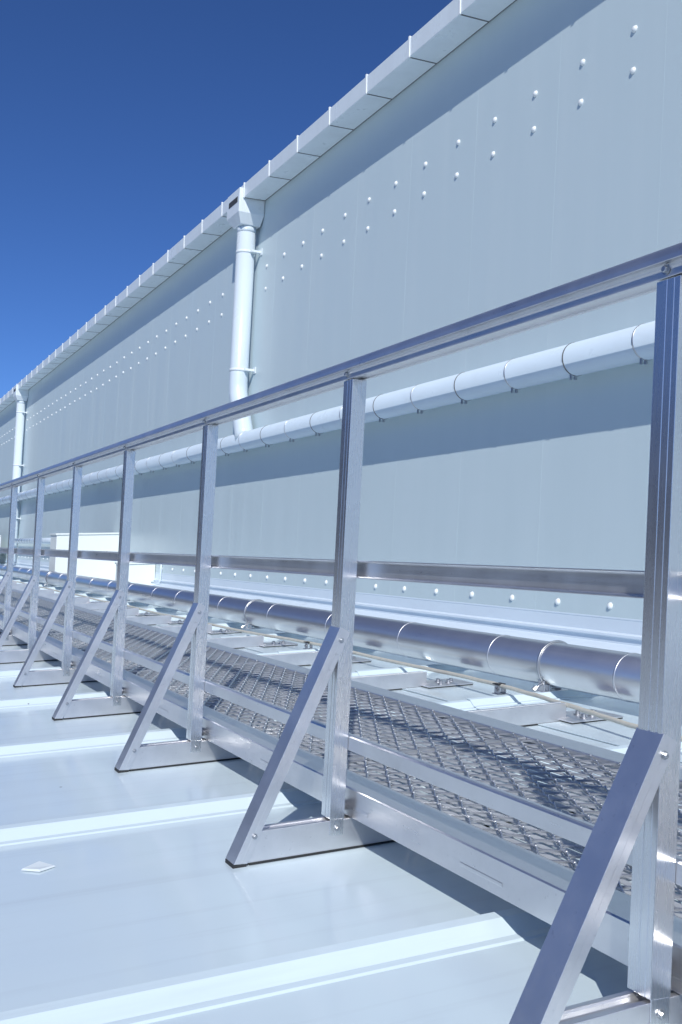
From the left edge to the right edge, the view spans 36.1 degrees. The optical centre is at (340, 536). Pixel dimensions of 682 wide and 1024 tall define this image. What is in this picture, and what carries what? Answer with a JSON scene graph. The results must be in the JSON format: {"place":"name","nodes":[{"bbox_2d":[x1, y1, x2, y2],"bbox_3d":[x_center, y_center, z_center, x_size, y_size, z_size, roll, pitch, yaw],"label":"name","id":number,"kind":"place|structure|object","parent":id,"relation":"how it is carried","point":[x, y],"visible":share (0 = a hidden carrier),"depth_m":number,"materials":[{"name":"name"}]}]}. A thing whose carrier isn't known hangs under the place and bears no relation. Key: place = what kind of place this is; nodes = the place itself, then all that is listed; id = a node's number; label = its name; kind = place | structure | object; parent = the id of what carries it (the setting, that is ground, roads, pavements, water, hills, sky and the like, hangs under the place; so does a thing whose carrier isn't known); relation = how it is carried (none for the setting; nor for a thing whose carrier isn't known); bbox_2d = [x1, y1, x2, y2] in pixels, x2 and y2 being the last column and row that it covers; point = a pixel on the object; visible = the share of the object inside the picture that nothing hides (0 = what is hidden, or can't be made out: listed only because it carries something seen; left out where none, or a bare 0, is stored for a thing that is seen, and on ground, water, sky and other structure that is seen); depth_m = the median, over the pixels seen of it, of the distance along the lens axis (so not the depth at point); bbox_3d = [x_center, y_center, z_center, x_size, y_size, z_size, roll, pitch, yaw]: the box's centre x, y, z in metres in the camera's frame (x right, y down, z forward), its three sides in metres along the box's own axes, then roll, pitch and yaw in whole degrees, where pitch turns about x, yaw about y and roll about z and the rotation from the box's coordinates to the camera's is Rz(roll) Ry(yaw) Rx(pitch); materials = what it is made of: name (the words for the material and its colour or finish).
{"place":"outdoors","nodes":[
{"label":"outdoors","id":0,"kind":"place"},
{"bbox_2d":[0,0,452,397],"label":"sky","id":1,"kind":"structure","parent":0,"point":[125,124],"materials":[{"name":"blue"}]},
{"bbox_2d":[0,574,681,1023],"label":"roof","id":2,"kind":"structure","parent":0,"point":[142,902],"depth_m":2.38,"materials":[{"name":"paint"}]},
{"bbox_2d":[22,861,55,871],"bbox_3d":[-0.763,0.836,2.641,0.061,0.011,0.064,2,-2,26],"label":"paint flake","id":3,"kind":"object","parent":2,"relation":"on","point":[39,866],"visible":1,"depth_m":2.64,"materials":[{"name":"white paint"}]},
{"bbox_2d":[49,533,118,579],"bbox_3d":[-4.638,0.396,18.844,1.147,1.002,0.620,4,-2,-26],"label":"equipment housing","id":4,"kind":"object","parent":2,"relation":"on","point":[102,569],"visible":0.56,"depth_m":18.62,"materials":[{"name":"white paint"}]},
{"bbox_2d":[115,562,154,584],"bbox_3d":[-3.296,0.623,16.686,0.572,0.474,0.370,4,-2,-26],"label":"equipment housing","id":5,"kind":"object","parent":2,"relation":"on","point":[142,573],"visible":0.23,"depth_m":16.57,"materials":[{"name":"white paint"}]},
{"bbox_2d":[303,641,312,648],"bbox_3d":[-0.226,0.762,7.304,0.061,0.056,0.060,4,-2,-26],"label":"cord holder","id":6,"kind":"object","parent":2,"relation":"on","point":[306,645],"visible":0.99,"depth_m":7.29,"materials":[{"name":"metal"}]},
{"bbox_2d":[0,564,640,703],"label":"roof pipe","id":7,"kind":"object","parent":2,"relation":"on","point":[613,674],"visible":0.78,"depth_m":6.10,"materials":[{"name":"metal"}]},
{"bbox_2d":[241,599,262,628],"bbox_3d":[-0.733,0.668,8.976,0.263,0.262,0.060,4,-2,-26],"label":"pipe clamp","id":8,"kind":"object","parent":7,"relation":"attached to","point":[246,625],"visible":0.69,"depth_m":8.93,"materials":[{"name":"metal"}]},
{"bbox_2d":[531,640,567,692],"bbox_3d":[1.069,0.649,5.232,0.263,0.262,0.060,4,-2,-26],"label":"pipe clamp","id":9,"kind":"object","parent":7,"relation":"attached to","point":[542,686],"visible":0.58,"depth_m":5.19,"materials":[{"name":"metal"}]},
{"bbox_2d":[0,242,681,1023],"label":"guard rail","id":10,"kind":"object","parent":2,"relation":"on","point":[634,826],"visible":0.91,"depth_m":2.56,"materials":[{"name":"metal"}]},
{"bbox_2d":[0,586,681,994],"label":"roof walkway","id":11,"kind":"structure","parent":2,"relation":"on","point":[528,876],"depth_m":3.11,"materials":[{"name":"metal"}]},
{"bbox_2d":[492,682,508,694],"bbox_3d":[0.786,0.751,5.161,0.061,0.056,0.060,4,-2,-26],"label":"cord holder","id":12,"kind":"object","parent":2,"relation":"on","point":[498,690],"visible":0.91,"depth_m":5.15,"materials":[{"name":"metal"}]},
{"bbox_2d":[12,580,681,741],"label":"cord","id":13,"kind":"object","parent":12,"relation":"attached to","point":[583,710],"visible":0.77,"depth_m":5.65,"materials":[{"name":"grey metal"}]},
{"bbox_3d":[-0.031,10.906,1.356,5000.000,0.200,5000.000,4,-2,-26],"label":"ground","id":14,"kind":"structure","parent":0,"visible":0},
{"bbox_2d":[0,0,681,653],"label":"hall building","id":15,"kind":"structure","parent":14,"relation":"on","point":[518,150],"depth_m":9.03,"materials":[{"name":"paint"}]},
{"bbox_2d":[6,385,27,563],"bbox_3d":[-9.192,-1.726,29.545,0.347,5.074,0.463,4,-2,-26],"label":"downpipe","id":16,"kind":"object","parent":15,"relation":"attached to","point":[20,396],"visible":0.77,"depth_m":29.46,"materials":[{"name":"white metal"}]},
{"bbox_2d":[15,538,50,543],"bbox_3d":[-7.336,0.105,25.470,0.140,0.140,8.300,4,-2,-26],"label":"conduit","id":17,"kind":"object","parent":15,"relation":"attached to","point":[31,540],"visible":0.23,"depth_m":26.53,"materials":[{"name":"white metal"}]},
{"bbox_2d":[151,564,161,583],"bbox_3d":[-2.874,0.522,16.316,0.195,0.436,0.034,2,-2,32],"label":"drain spout","id":18,"kind":"object","parent":15,"relation":"attached to","point":[159,581],"visible":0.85,"depth_m":16.26,"materials":[{"name":"white metal"}]},
{"bbox_2d":[227,187,264,439],"bbox_3d":[-1.231,-2.741,13.121,0.347,3.203,0.696,4,-2,-26],"label":"downpipe","id":19,"kind":"object","parent":15,"relation":"attached to","point":[245,216],"visible":0.91,"depth_m":13.12,"materials":[{"name":"white metal"}]},
{"bbox_2d":[0,0,516,411],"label":"rain gutter","id":20,"kind":"object","parent":15,"relation":"attached to","point":[450,27],"visible":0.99,"depth_m":11.18,"materials":[{"name":"white metal"}]},
{"bbox_2d":[0,321,654,505],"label":"pipe","id":21,"kind":"object","parent":15,"relation":"attached to","point":[628,346],"depth_m":8.42,"materials":[{"name":"metal"}]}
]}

